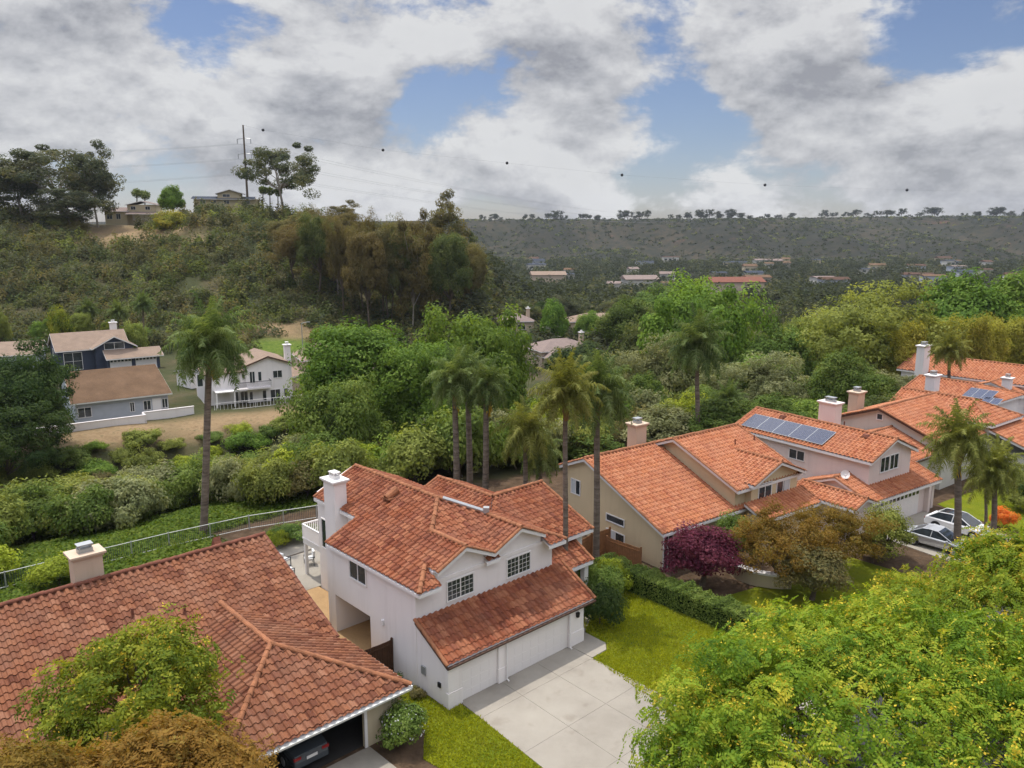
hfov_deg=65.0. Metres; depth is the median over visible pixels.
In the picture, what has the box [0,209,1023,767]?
ground
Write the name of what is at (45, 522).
scrub bush
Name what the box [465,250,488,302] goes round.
tree
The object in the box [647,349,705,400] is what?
tree
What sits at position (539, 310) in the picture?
tree
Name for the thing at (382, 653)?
wood gate
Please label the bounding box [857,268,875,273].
valley building
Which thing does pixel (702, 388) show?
tree
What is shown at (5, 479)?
scrub bush
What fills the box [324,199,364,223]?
tree
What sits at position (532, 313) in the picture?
tree
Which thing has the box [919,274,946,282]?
valley building
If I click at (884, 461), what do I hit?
window
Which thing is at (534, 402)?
scrub bush
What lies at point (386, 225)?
tree
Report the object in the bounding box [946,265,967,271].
valley building
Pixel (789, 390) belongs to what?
tree
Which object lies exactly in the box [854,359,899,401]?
tree
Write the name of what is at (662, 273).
valley building
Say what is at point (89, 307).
feather palm
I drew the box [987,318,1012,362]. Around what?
bamboo clump
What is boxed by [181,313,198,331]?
tree
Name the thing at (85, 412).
window
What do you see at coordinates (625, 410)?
scrub bush
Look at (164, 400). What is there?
window
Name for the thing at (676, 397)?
scrub bush
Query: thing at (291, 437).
scrub bush
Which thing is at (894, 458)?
window
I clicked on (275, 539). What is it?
garden shrub
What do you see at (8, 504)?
scrub bush
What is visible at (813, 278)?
valley building
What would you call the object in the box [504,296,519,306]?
tree
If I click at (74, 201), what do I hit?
tree
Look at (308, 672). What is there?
single storey house
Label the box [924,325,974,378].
feather palm
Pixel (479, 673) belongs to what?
garage door
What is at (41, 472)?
scrub bush
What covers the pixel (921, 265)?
valley building
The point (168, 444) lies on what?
scrub bush
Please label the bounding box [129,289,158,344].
feather palm
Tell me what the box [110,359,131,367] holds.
garage door
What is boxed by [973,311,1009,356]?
bamboo clump
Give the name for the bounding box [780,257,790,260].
valley building
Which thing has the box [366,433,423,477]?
scrub bush
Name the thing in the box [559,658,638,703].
driveway
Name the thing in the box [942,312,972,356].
bamboo clump
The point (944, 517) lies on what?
parked car
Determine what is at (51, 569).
garden shrub
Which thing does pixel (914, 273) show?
valley building
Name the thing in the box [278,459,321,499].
scrub bush
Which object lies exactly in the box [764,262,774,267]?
valley building
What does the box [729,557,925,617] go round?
lawn
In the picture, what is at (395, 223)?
tree
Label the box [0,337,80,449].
tree
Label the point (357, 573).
window
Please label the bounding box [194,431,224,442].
scrub bush
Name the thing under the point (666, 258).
valley building
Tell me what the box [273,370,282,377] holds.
window
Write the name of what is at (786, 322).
tree
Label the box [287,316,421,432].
tree
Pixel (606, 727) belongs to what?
driveway
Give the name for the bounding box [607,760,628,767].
driveway
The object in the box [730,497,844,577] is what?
tree
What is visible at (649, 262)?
valley building
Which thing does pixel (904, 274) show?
valley building
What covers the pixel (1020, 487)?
garden shrub
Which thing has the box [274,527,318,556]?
path
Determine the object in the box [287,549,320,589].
patio
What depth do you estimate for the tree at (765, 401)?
86.53 m
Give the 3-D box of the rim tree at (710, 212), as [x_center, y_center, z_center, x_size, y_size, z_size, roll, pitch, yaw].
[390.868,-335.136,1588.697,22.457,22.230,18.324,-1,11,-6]
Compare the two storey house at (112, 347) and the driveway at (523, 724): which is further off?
the two storey house at (112, 347)
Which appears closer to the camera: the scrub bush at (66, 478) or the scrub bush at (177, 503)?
the scrub bush at (177, 503)
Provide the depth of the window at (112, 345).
154.51 m
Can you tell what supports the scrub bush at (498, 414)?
on the ground at (502, 477)
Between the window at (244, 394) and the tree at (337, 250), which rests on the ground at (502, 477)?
the tree at (337, 250)
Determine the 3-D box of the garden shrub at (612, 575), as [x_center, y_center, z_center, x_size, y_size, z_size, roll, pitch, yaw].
[5.780,12.847,51.451,2.562,2.883,3.506,-10,15,-41]
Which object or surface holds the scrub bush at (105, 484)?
on the ground at (502, 477)
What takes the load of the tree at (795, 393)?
on the ground at (502, 477)
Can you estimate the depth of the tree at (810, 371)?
119.49 m
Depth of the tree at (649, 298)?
207.75 m
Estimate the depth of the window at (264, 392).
126.69 m
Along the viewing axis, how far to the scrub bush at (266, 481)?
68.35 m
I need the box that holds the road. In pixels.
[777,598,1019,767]
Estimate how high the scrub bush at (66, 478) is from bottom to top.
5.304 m
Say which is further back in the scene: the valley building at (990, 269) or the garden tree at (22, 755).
the valley building at (990, 269)
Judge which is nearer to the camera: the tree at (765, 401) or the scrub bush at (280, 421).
the tree at (765, 401)
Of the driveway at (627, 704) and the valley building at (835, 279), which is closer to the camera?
the driveway at (627, 704)
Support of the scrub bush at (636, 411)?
on the ground at (502, 477)
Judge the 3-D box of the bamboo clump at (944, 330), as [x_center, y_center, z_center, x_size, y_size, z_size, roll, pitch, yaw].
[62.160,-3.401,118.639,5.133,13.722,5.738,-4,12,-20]
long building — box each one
[529,271,566,283]
[620,275,658,285]
[703,277,765,293]
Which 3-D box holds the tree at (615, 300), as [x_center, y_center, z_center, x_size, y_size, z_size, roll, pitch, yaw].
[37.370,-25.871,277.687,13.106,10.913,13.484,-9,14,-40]
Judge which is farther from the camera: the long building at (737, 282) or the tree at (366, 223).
the long building at (737, 282)
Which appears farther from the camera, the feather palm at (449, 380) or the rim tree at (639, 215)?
the rim tree at (639, 215)
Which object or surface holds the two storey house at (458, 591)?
on the ground at (502, 477)
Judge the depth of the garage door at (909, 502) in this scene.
65.97 m
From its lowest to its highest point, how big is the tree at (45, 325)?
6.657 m
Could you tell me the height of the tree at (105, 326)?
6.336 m
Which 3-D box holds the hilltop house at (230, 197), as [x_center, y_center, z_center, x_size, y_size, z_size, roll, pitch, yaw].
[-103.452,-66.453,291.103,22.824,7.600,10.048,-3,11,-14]
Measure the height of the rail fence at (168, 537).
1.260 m
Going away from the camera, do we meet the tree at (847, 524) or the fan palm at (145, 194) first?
the tree at (847, 524)
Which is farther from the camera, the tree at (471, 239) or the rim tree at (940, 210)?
the rim tree at (940, 210)
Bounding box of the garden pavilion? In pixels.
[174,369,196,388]
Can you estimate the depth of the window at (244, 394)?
125.19 m
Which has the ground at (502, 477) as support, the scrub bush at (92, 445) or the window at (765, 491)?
the scrub bush at (92, 445)
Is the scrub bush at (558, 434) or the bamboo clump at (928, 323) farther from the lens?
the bamboo clump at (928, 323)
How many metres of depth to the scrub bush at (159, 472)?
77.17 m
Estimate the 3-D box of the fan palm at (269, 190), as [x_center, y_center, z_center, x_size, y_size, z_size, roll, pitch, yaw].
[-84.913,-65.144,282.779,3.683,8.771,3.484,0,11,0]
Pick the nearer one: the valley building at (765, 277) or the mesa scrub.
the valley building at (765, 277)
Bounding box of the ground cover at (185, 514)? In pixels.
[0,488,320,601]
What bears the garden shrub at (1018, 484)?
on the lawn at (975, 508)
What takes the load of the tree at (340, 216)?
on the ground at (502, 477)
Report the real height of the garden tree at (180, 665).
8.828 m
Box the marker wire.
[387,150,994,191]
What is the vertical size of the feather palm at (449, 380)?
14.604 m
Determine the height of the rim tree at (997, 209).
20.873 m
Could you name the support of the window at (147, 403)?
in the bungalow at (111, 393)
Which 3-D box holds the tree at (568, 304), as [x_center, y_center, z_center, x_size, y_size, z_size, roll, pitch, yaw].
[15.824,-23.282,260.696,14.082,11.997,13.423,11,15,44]
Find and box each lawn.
[400,693,539,767]
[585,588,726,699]
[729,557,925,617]
[937,487,1023,531]
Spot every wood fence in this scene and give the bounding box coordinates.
[582,526,610,555]
[606,535,641,564]
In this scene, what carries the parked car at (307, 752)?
in the single storey house at (308, 672)
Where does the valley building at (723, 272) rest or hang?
on the ground at (502, 477)
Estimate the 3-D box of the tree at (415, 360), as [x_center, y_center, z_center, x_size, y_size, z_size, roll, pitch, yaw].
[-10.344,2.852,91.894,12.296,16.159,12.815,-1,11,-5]
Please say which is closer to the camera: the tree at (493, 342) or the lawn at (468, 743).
the lawn at (468, 743)
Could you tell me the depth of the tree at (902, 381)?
105.42 m
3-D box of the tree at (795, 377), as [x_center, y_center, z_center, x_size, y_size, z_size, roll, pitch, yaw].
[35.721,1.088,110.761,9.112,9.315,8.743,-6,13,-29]
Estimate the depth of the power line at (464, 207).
413.96 m
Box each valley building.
[527,263,546,269]
[532,259,544,262]
[563,268,574,272]
[607,281,620,289]
[626,267,638,274]
[635,261,653,264]
[659,271,675,280]
[662,256,678,261]
[709,271,727,276]
[741,275,771,283]
[742,264,757,270]
[742,271,764,274]
[752,259,767,263]
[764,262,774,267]
[768,259,783,262]
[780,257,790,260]
[782,261,790,267]
[809,276,834,281]
[816,277,849,285]
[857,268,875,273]
[868,263,885,267]
[900,272,908,277]
[906,264,926,268]
[908,272,933,279]
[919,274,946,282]
[934,256,951,259]
[942,260,956,265]
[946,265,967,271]
[954,270,974,276]
[976,268,993,274]
[979,260,993,265]
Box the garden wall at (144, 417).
[38,406,193,432]
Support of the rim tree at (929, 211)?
on the ground at (502, 477)
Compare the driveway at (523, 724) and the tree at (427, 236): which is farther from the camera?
the tree at (427, 236)
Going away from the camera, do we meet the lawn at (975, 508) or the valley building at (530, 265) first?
the lawn at (975, 508)
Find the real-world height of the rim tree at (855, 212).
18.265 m
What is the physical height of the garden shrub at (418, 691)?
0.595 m
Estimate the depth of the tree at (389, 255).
200.33 m
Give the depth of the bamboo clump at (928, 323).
117.51 m
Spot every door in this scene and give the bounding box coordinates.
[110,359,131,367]
[132,214,153,219]
[135,357,156,365]
[152,397,161,410]
[462,648,496,699]
[508,615,567,676]
[606,527,624,542]
[875,491,918,518]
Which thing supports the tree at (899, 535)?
on the ground at (502, 477)
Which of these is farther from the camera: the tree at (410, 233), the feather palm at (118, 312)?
the tree at (410, 233)
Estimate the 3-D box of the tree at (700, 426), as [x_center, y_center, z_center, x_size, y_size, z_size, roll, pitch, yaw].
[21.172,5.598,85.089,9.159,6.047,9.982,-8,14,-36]
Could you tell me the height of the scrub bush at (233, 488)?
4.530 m
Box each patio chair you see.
[279,552,290,563]
[303,548,314,565]
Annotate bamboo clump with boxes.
[880,327,913,376]
[899,315,929,357]
[918,314,936,338]
[927,315,949,353]
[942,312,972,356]
[963,310,996,360]
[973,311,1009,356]
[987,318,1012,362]
[1000,316,1023,363]
[1006,314,1023,363]
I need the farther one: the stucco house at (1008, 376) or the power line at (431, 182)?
the power line at (431, 182)
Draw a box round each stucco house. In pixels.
[841,386,1023,489]
[897,341,1023,416]
[904,370,1023,411]
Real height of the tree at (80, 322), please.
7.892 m
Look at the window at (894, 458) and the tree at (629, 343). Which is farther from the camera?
the tree at (629, 343)
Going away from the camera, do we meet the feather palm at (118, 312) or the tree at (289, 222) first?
the feather palm at (118, 312)
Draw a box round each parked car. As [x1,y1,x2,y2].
[278,733,328,767]
[905,523,963,554]
[924,508,992,539]
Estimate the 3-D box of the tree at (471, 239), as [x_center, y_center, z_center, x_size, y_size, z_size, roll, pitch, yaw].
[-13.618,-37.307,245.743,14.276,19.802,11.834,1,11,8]
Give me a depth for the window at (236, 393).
125.25 m
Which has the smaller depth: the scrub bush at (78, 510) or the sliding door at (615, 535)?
the sliding door at (615, 535)
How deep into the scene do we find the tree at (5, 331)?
169.68 m
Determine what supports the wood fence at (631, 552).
on the ground at (502, 477)
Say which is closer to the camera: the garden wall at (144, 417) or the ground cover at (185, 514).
the ground cover at (185, 514)
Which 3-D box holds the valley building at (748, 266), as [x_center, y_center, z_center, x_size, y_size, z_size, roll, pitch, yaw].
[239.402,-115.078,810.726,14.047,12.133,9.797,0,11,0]
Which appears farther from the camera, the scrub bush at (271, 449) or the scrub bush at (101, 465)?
the scrub bush at (271, 449)
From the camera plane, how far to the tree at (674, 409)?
87.64 m
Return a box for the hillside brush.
[0,195,525,372]
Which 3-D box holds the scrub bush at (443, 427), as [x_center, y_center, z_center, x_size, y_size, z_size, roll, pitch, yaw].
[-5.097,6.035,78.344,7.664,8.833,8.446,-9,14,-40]
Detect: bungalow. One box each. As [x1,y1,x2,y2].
[0,340,48,368]
[61,364,171,422]
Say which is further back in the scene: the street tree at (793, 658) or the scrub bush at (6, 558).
the scrub bush at (6, 558)
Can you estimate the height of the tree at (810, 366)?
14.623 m
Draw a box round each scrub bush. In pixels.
[0,465,15,490]
[0,484,48,545]
[0,490,31,546]
[0,520,17,545]
[0,544,23,574]
[1,478,78,540]
[2,473,69,534]
[8,478,32,488]
[14,485,52,541]
[15,446,57,458]
[18,481,61,536]
[19,465,60,480]
[34,510,80,537]
[37,483,118,534]
[44,444,93,467]
[48,477,104,528]
[52,469,101,484]
[59,476,128,530]
[66,457,119,475]
[79,439,109,452]
[90,470,115,479]
[102,472,174,529]
[108,446,135,462]
[111,510,152,525]
[115,463,152,478]
[121,446,166,467]
[122,428,164,448]
[129,459,194,511]
[143,475,184,516]
[147,447,216,506]
[156,437,186,450]
[168,454,200,467]
[178,452,241,503]
[178,492,215,505]
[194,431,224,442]
[197,454,248,501]
[199,446,277,491]
[200,444,223,459]
[211,454,232,461]
[220,428,271,451]
[222,420,252,434]
[228,461,268,501]
[230,457,294,503]
[239,448,267,461]
[254,432,324,463]
[258,424,284,437]
[261,442,315,499]
[267,409,301,430]
[269,443,283,450]
[277,431,358,487]
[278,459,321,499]
[281,431,303,442]
[291,437,377,489]
[353,443,380,464]
[365,457,413,478]
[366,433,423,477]
[374,421,446,482]
[416,404,505,476]
[416,457,452,476]
[472,433,506,467]
[477,406,546,468]
[481,405,510,466]
[518,408,577,455]
[530,394,593,459]
[569,413,614,452]
[590,397,623,421]
[609,418,627,446]
[622,400,634,421]
[623,402,664,443]
[625,387,672,410]
[655,399,694,432]
[663,392,710,422]
[673,388,712,405]
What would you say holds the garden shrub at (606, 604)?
on the lawn at (625, 638)
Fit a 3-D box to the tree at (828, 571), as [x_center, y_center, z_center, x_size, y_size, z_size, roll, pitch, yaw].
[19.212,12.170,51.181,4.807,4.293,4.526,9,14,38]
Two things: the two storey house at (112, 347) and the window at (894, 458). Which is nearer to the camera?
the window at (894, 458)
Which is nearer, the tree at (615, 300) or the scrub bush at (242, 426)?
the scrub bush at (242, 426)
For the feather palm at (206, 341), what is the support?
on the ground at (502, 477)
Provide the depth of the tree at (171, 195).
272.50 m
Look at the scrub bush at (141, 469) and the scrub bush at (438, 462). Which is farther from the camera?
the scrub bush at (141, 469)
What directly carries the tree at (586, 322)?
on the ground at (502, 477)
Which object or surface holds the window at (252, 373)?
in the two storey house at (270, 375)
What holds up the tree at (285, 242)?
on the ground at (502, 477)
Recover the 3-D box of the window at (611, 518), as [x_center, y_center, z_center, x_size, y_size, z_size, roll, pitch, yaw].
[7.627,10.061,59.471,0.100,0.608,1.979,-8,14,-36]
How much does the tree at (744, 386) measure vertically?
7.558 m
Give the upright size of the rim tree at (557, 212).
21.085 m
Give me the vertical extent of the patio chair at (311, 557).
1.060 m
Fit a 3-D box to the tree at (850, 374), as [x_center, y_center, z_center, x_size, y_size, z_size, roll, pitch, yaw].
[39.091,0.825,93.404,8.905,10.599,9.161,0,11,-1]
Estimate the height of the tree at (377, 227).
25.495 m
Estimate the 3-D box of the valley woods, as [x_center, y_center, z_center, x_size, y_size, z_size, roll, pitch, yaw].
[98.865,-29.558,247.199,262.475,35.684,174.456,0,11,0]
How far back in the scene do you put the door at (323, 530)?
52.16 m
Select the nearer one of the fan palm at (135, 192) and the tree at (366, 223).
the tree at (366, 223)
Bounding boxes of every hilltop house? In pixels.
[103,201,165,225]
[191,189,259,209]
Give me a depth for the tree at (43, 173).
258.33 m
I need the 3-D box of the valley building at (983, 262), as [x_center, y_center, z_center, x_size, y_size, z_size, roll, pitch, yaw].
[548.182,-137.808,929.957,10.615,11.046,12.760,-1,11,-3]
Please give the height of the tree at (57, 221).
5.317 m
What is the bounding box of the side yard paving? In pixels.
[306,586,370,649]
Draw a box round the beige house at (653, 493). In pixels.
[558,417,821,569]
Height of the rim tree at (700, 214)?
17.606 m
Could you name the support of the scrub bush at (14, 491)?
on the ground at (502, 477)
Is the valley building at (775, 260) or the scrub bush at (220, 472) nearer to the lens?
the scrub bush at (220, 472)
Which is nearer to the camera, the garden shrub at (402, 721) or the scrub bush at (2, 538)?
the garden shrub at (402, 721)
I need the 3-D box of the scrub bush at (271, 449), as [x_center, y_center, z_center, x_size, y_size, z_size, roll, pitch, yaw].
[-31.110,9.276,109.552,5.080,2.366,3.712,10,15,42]
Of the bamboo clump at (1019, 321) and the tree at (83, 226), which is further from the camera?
the tree at (83, 226)
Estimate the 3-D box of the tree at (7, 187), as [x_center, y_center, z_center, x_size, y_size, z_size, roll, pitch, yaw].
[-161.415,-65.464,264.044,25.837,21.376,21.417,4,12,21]
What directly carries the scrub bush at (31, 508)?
on the ground at (502, 477)
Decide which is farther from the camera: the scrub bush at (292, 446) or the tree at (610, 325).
the tree at (610, 325)
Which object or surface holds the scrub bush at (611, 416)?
on the ground at (502, 477)
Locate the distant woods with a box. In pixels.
[426,224,1023,307]
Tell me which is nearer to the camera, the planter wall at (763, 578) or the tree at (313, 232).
the planter wall at (763, 578)
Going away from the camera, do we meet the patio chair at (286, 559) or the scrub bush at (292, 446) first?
the patio chair at (286, 559)
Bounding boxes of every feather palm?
[74,295,99,319]
[103,297,130,328]
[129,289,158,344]
[157,290,261,534]
[420,340,488,479]
[451,340,490,483]
[462,355,517,489]
[489,395,560,483]
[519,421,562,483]
[525,347,611,550]
[566,341,640,562]
[658,302,735,425]
[708,377,749,410]
[916,397,1000,541]
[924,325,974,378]
[961,452,1015,530]
[963,434,1023,534]
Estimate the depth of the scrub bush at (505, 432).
78.52 m
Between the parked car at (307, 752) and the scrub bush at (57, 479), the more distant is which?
the scrub bush at (57, 479)
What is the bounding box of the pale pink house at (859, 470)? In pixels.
[736,396,942,535]
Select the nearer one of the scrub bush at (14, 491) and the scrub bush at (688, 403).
the scrub bush at (14, 491)
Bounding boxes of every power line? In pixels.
[240,144,732,213]
[242,159,697,217]
[251,143,720,214]
[256,176,733,221]
[257,159,734,218]
[270,176,692,222]
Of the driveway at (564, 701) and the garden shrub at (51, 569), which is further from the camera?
the garden shrub at (51, 569)
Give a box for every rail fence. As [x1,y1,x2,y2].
[0,505,317,587]
[214,396,290,409]
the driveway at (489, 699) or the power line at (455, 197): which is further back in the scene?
the power line at (455, 197)
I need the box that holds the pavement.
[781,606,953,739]
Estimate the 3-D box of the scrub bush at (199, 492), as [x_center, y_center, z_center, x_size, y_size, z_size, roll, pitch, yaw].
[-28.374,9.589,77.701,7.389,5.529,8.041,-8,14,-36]
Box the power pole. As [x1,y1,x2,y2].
[237,125,252,196]
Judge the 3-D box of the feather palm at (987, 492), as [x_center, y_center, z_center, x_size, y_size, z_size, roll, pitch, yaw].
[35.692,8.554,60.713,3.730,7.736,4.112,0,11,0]
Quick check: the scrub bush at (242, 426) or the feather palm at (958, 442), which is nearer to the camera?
the feather palm at (958, 442)
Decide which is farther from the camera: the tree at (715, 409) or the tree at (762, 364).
the tree at (762, 364)
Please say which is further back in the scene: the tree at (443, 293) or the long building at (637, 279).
the long building at (637, 279)
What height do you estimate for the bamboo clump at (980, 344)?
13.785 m
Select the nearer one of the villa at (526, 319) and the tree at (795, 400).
the tree at (795, 400)
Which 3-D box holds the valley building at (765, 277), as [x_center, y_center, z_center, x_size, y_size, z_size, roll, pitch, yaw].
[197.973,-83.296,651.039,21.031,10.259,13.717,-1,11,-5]
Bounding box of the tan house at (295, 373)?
[291,344,373,390]
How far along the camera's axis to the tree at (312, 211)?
241.56 m
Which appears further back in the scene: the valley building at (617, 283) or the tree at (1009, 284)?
the valley building at (617, 283)
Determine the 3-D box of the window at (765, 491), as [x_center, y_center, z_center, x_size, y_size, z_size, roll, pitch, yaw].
[19.239,8.306,61.166,1.645,1.725,0.100,-8,14,-36]
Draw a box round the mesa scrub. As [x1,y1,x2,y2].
[428,214,1023,262]
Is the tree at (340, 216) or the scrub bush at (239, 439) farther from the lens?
the tree at (340, 216)
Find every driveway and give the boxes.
[327,746,395,767]
[462,682,521,717]
[482,696,567,752]
[503,663,557,695]
[523,676,604,725]
[525,726,617,767]
[537,647,591,675]
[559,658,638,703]
[569,704,653,758]
[606,684,675,731]
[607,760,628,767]
[620,734,697,767]
[886,511,1010,562]
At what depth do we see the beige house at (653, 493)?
61.10 m
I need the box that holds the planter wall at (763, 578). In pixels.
[724,557,790,588]
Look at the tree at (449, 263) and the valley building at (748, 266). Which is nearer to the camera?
the tree at (449, 263)
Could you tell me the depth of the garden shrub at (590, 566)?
52.76 m
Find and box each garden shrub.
[22,551,69,586]
[265,521,318,540]
[265,529,290,546]
[375,696,428,749]
[409,685,426,698]
[575,560,596,578]
[579,563,625,592]
[584,578,629,624]
[596,556,633,589]
[989,505,1021,525]
[997,488,1023,510]
[1010,472,1023,490]
[1018,482,1023,494]
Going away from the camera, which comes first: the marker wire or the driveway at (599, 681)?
the driveway at (599, 681)
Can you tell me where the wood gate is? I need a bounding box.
[364,637,393,671]
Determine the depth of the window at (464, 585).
42.76 m
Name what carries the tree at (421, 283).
on the ground at (502, 477)
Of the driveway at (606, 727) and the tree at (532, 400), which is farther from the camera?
the tree at (532, 400)
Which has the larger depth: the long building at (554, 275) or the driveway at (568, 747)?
the long building at (554, 275)
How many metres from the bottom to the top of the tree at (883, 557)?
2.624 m
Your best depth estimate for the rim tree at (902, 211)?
1759.12 m
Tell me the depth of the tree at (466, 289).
227.12 m
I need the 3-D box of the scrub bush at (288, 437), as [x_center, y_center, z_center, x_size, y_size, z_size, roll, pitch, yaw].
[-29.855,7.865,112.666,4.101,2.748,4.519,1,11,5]
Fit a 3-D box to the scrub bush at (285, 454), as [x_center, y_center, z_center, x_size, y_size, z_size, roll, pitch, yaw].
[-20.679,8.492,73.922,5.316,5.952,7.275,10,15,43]
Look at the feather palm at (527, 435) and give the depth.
64.19 m
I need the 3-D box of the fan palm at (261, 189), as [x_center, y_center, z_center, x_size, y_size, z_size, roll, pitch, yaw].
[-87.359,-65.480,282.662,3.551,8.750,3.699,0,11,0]
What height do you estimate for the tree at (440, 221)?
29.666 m
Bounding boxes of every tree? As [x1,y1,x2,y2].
[0,144,124,213]
[0,158,55,214]
[0,312,12,341]
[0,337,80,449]
[0,392,79,483]
[0,733,103,767]
[8,602,246,764]
[26,181,113,224]
[26,320,47,339]
[41,317,65,335]
[45,215,73,225]
[45,304,75,333]
[52,707,279,767]
[62,139,126,226]
[67,221,90,230]
[69,312,95,331]
[100,319,124,329]
[123,320,149,347]
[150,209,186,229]
[156,184,185,210]
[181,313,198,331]
[231,142,320,208]
[262,218,305,235]
[263,216,315,284]
[271,210,304,238]
[274,370,399,448]
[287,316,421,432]
[290,204,336,294]
[295,204,319,218]
[312,212,330,224]
[313,218,352,294]
[320,207,357,313]
[323,208,360,226]
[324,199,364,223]
[340,229,391,326]
[343,206,380,313]
[343,214,358,231]
[352,212,381,306]
[359,226,405,318]
[368,211,410,316]
[369,338,466,432]
[381,214,423,325]
[381,221,393,317]
[383,221,411,228]
[388,219,440,324]
[393,225,421,242]
[407,221,436,296]
[412,300,537,418]
[413,207,450,308]
[421,188,470,240]
[424,223,459,304]
[425,231,474,320]
[445,227,486,301]
[457,254,483,294]
[459,310,490,327]
[465,229,489,262]
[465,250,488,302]
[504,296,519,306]
[514,299,534,313]
[517,309,541,318]
[519,303,542,319]
[525,395,541,406]
[534,300,545,309]
[540,298,569,337]
[541,340,611,371]
[542,294,584,316]
[549,210,563,216]
[553,420,625,460]
[573,310,602,337]
[576,302,595,312]
[594,294,654,341]
[594,301,614,312]
[599,330,700,395]
[600,293,631,311]
[600,403,638,441]
[611,319,649,373]
[615,282,682,320]
[617,210,629,218]
[617,579,1023,767]
[619,404,694,441]
[625,369,672,402]
[629,372,676,387]
[636,211,645,217]
[636,267,781,367]
[644,210,650,218]
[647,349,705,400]
[656,401,702,430]
[660,519,746,586]
[678,384,720,402]
[679,412,737,432]
[681,394,758,431]
[691,350,812,405]
[694,211,704,218]
[704,209,715,216]
[715,509,754,555]
[716,353,797,386]
[724,208,737,217]
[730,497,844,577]
[731,321,817,380]
[734,377,763,412]
[741,357,803,384]
[743,380,807,399]
[744,311,781,335]
[748,391,811,417]
[771,380,813,405]
[772,540,854,600]
[773,275,971,371]
[780,318,811,330]
[787,395,846,411]
[790,324,822,373]
[790,352,813,382]
[792,398,846,418]
[792,501,900,563]
[795,365,842,405]
[806,345,891,406]
[809,405,846,416]
[821,209,828,216]
[840,522,1023,748]
[846,392,901,409]
[851,209,862,216]
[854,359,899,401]
[857,531,891,562]
[862,499,918,560]
[870,369,916,391]
[884,210,892,214]
[886,386,901,401]
[898,208,907,215]
[912,267,1023,326]
[922,207,939,214]
[929,208,944,215]
[986,207,1006,213]
[988,266,1023,316]
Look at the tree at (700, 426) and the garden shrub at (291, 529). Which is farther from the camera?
the tree at (700, 426)
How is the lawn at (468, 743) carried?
on the ground at (502, 477)
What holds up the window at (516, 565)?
in the two storey house at (458, 591)
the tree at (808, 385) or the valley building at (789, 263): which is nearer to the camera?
the tree at (808, 385)
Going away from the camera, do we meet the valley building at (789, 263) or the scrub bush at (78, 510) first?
the scrub bush at (78, 510)
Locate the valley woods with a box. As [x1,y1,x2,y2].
[420,262,927,375]
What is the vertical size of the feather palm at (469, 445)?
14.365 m
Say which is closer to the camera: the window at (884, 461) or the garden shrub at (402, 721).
the garden shrub at (402, 721)
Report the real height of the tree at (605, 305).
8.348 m
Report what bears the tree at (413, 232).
on the ground at (502, 477)
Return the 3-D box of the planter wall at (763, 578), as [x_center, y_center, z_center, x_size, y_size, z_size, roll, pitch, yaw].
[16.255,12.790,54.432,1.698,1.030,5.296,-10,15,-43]
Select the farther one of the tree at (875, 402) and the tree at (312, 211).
the tree at (312, 211)
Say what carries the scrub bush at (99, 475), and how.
on the ground at (502, 477)
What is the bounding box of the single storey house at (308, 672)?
[0,531,412,767]
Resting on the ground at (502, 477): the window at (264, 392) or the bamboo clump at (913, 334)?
the bamboo clump at (913, 334)
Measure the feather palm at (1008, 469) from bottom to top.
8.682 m
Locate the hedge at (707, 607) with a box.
[595,552,767,633]
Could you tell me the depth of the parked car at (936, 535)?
59.46 m
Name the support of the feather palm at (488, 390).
on the ground at (502, 477)
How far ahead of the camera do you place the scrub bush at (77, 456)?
98.74 m
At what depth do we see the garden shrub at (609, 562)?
52.40 m
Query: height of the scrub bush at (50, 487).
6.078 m
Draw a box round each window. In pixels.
[63,352,83,369]
[77,407,91,418]
[104,342,124,349]
[129,402,134,411]
[143,400,151,410]
[161,398,167,407]
[196,374,203,386]
[235,391,238,402]
[240,391,248,401]
[249,371,255,382]
[249,391,253,400]
[258,371,261,380]
[262,390,266,400]
[270,389,280,400]
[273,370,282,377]
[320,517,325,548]
[348,560,366,586]
[446,571,474,602]
[506,550,530,578]
[570,477,580,495]
[605,512,624,527]
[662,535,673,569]
[758,480,772,498]
[776,476,790,492]
[788,448,804,461]
[876,413,882,420]
[879,455,890,473]
[889,452,899,470]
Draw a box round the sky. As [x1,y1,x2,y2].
[0,0,1023,221]
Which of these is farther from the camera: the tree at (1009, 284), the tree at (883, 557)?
the tree at (1009, 284)
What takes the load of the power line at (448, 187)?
attached to the power pole
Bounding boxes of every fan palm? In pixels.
[131,188,141,201]
[139,190,150,204]
[258,185,267,204]
[266,186,274,207]
[273,189,282,210]
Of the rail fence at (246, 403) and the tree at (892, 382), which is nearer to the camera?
the tree at (892, 382)
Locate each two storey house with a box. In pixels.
[47,320,163,371]
[195,341,292,407]
[301,463,596,709]
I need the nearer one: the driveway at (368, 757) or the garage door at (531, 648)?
the driveway at (368, 757)
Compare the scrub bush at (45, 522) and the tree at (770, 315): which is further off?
the tree at (770, 315)
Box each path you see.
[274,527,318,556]
[572,616,605,657]
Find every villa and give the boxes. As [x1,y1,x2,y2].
[494,306,533,334]
[523,330,597,368]
[565,313,605,328]

